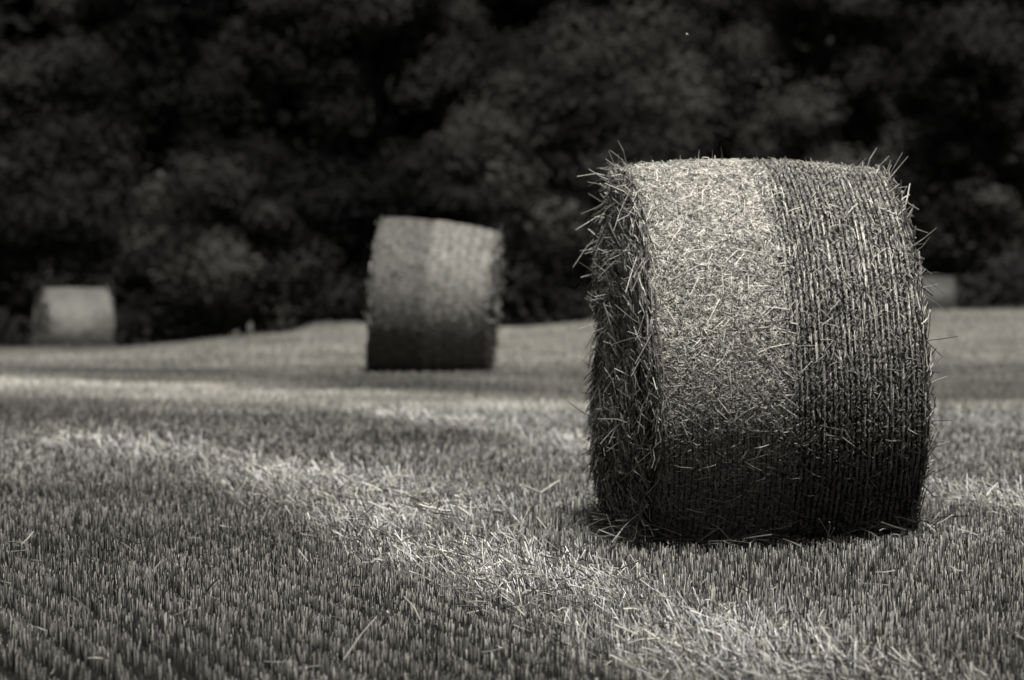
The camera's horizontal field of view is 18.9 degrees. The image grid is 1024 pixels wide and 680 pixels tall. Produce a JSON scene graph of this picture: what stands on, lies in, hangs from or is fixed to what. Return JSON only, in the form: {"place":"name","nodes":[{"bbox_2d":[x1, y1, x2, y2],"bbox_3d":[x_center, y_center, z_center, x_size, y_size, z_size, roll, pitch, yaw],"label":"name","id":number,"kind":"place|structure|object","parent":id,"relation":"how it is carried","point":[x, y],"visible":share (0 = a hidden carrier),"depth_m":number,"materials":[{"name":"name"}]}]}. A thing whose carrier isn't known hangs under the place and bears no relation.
{"place":"outdoors","nodes":[
{"label":"outdoors","id":0,"kind":"place"},
{"bbox_2d":[230,330,238,337],"bbox_3d":[-5.416,-0.098,60.380,0.121,0.219,0.308,-1,2,-35],"label":"weed","id":1,"kind":"object","parent":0,"point":[236,333],"visible":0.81,"depth_m":60.38,"materials":[{"name":"plant"}]},
{"bbox_2d":[248,322,253,335],"bbox_3d":[-5.099,-0.186,59.994,0.145,0.355,0.172,0,2,17],"label":"weed","id":2,"kind":"object","parent":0,"point":[250,331],"visible":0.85,"depth_m":59.98,"materials":[{"name":"plant"}]},
{"bbox_2d":[0,316,1023,679],"bbox_3d":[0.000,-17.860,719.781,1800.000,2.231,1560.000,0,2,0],"label":"ground","id":3,"kind":"structure","parent":0,"point":[182,674],"depth_m":10.26,"materials":[{"name":"soil"}]},
{"bbox_2d":[0,24,42,221],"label":"tree","id":4,"kind":"object","parent":3,"relation":"on","point":[3,50],"visible":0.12,"depth_m":102.41,"materials":[{"name":"black plant"}]},
{"bbox_2d":[31,286,115,348],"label":"round bale","id":5,"kind":"object","parent":3,"relation":"on","point":[74,316],"visible":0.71,"depth_m":65.30,"materials":[{"name":"plant"}]},
{"bbox_2d":[0,31,171,347],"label":"tree","id":6,"kind":"object","parent":3,"relation":"on","point":[51,201],"visible":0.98,"depth_m":98.08,"materials":[{"name":"black plant"}]},
{"bbox_2d":[24,0,245,340],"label":"tree","id":7,"kind":"object","parent":3,"relation":"on","point":[184,130],"visible":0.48,"depth_m":105.06,"materials":[{"name":"black plant"}]},
{"bbox_2d":[98,0,326,327],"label":"tree","id":8,"kind":"object","parent":3,"relation":"on","point":[265,78],"visible":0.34,"depth_m":108.82,"materials":[{"name":"black plant"}]},
{"bbox_2d":[110,129,417,343],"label":"tree","id":9,"kind":"object","parent":3,"relation":"on","point":[231,275],"visible":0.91,"depth_m":95.11,"materials":[{"name":"black plant"}]},
{"bbox_2d":[343,616,376,659],"bbox_3d":[-0.463,0.911,9.438,0.004,0.071,0.534,0,2,8],"label":"straw stalk","id":10,"kind":"object","parent":3,"relation":"on","point":[358,638],"visible":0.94,"depth_m":9.38,"materials":[{"name":"grey plant"}]},
{"bbox_2d":[280,0,494,292],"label":"tree","id":11,"kind":"object","parent":3,"relation":"on","point":[373,19],"visible":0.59,"depth_m":107.32,"materials":[{"name":"black plant"}]},
{"bbox_2d":[362,215,508,374],"bbox_3d":[-0.779,-0.442,32.001,1.466,1.707,1.853,0,2,3],"label":"round bale","id":12,"kind":"object","parent":3,"relation":"on","point":[433,297],"visible":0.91,"depth_m":31.22,"materials":[{"name":"plant"}]},
{"bbox_2d":[365,95,574,325],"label":"tree","id":13,"kind":"object","parent":3,"relation":"on","point":[445,189],"visible":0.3,"depth_m":102.06,"materials":[{"name":"black plant"}]},
{"bbox_2d":[401,0,599,324],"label":"tree","id":14,"kind":"object","parent":3,"relation":"on","point":[500,53],"visible":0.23,"depth_m":111.28,"materials":[{"name":"black plant"}]},
{"bbox_2d":[0,400,1023,679],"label":"stubble","id":15,"kind":"object","parent":3,"relation":"on","point":[498,456],"visible":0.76,"depth_m":11.66,"materials":[{"name":"grey plant"}]},
{"bbox_2d":[0,308,1023,415],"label":"stubble","id":16,"kind":"object","parent":3,"relation":"on","point":[70,378],"visible":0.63,"depth_m":30.72,"materials":[{"name":"grey plant"}]},
{"bbox_2d":[0,400,1023,679],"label":"loose straw","id":17,"kind":"object","parent":3,"relation":"on","point":[602,526],"visible":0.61,"depth_m":12.49,"materials":[{"name":"grey plant"}]},
{"bbox_2d":[0,0,1023,339],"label":"deep wood","id":18,"kind":"object","parent":3,"relation":"on","point":[26,26],"visible":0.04,"depth_m":115.56,"materials":[{"name":"black plant"}]},
{"bbox_2d":[0,248,1023,349],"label":"undergrowth","id":19,"kind":"object","parent":3,"relation":"on","point":[148,333],"visible":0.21,"depth_m":97.14,"materials":[{"name":"black plant"}]},
{"bbox_2d":[522,480,558,492],"bbox_3d":[0.138,0.710,14.861,0.231,0.059,0.010,-1,2,-39],"label":"straw stalk","id":20,"kind":"object","parent":3,"relation":"on","point":[537,490],"visible":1,"depth_m":14.85,"materials":[{"name":"grey plant"}]},
{"bbox_2d":[444,0,734,325],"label":"tree","id":21,"kind":"object","parent":3,"relation":"on","point":[578,82],"visible":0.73,"depth_m":97.10,"materials":[{"name":"black plant"}]},
{"bbox_2d":[598,0,829,160],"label":"tree","id":22,"kind":"object","parent":3,"relation":"on","point":[715,20],"visible":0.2,"depth_m":105.51,"materials":[{"name":"black plant"}]},
{"bbox_2d":[569,141,957,548],"bbox_3d":[1.018,0.026,13.041,1.466,1.737,1.887,0,2,-5],"label":"round bale","id":23,"kind":"object","parent":3,"relation":"on","point":[762,354],"visible":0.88,"depth_m":12.31,"materials":[{"name":"plant"}]},
{"bbox_2d":[710,0,928,206],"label":"tree","id":24,"kind":"object","parent":3,"relation":"on","point":[814,120],"visible":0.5,"depth_m":103.37,"materials":[{"name":"black plant"}]},
{"bbox_2d":[824,0,1022,307],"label":"tree","id":25,"kind":"object","parent":3,"relation":"on","point":[925,205],"visible":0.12,"depth_m":107.93,"materials":[{"name":"black plant"}]},
{"bbox_2d":[916,275,957,310],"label":"round bale","id":26,"kind":"object","parent":3,"relation":"on","point":[946,285],"visible":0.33,"depth_m":91.16,"materials":[{"name":"plant"}]},
{"bbox_2d":[888,0,1023,309],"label":"tree","id":27,"kind":"object","parent":3,"relation":"on","point":[977,42],"visible":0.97,"depth_m":99.25,"materials":[{"name":"black plant"}]},
{"bbox_2d":[982,26,1023,247],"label":"tree","id":28,"kind":"object","parent":3,"relation":"on","point":[1012,82],"visible":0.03,"depth_m":103.00,"materials":[{"name":"black plant"}]},
{"bbox_2d":[0,306,1023,351],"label":"edge grass","id":29,"kind":"structure","parent":0,"point":[63,347],"depth_m":60.37,"materials":[{"name":"plant"}]}
]}

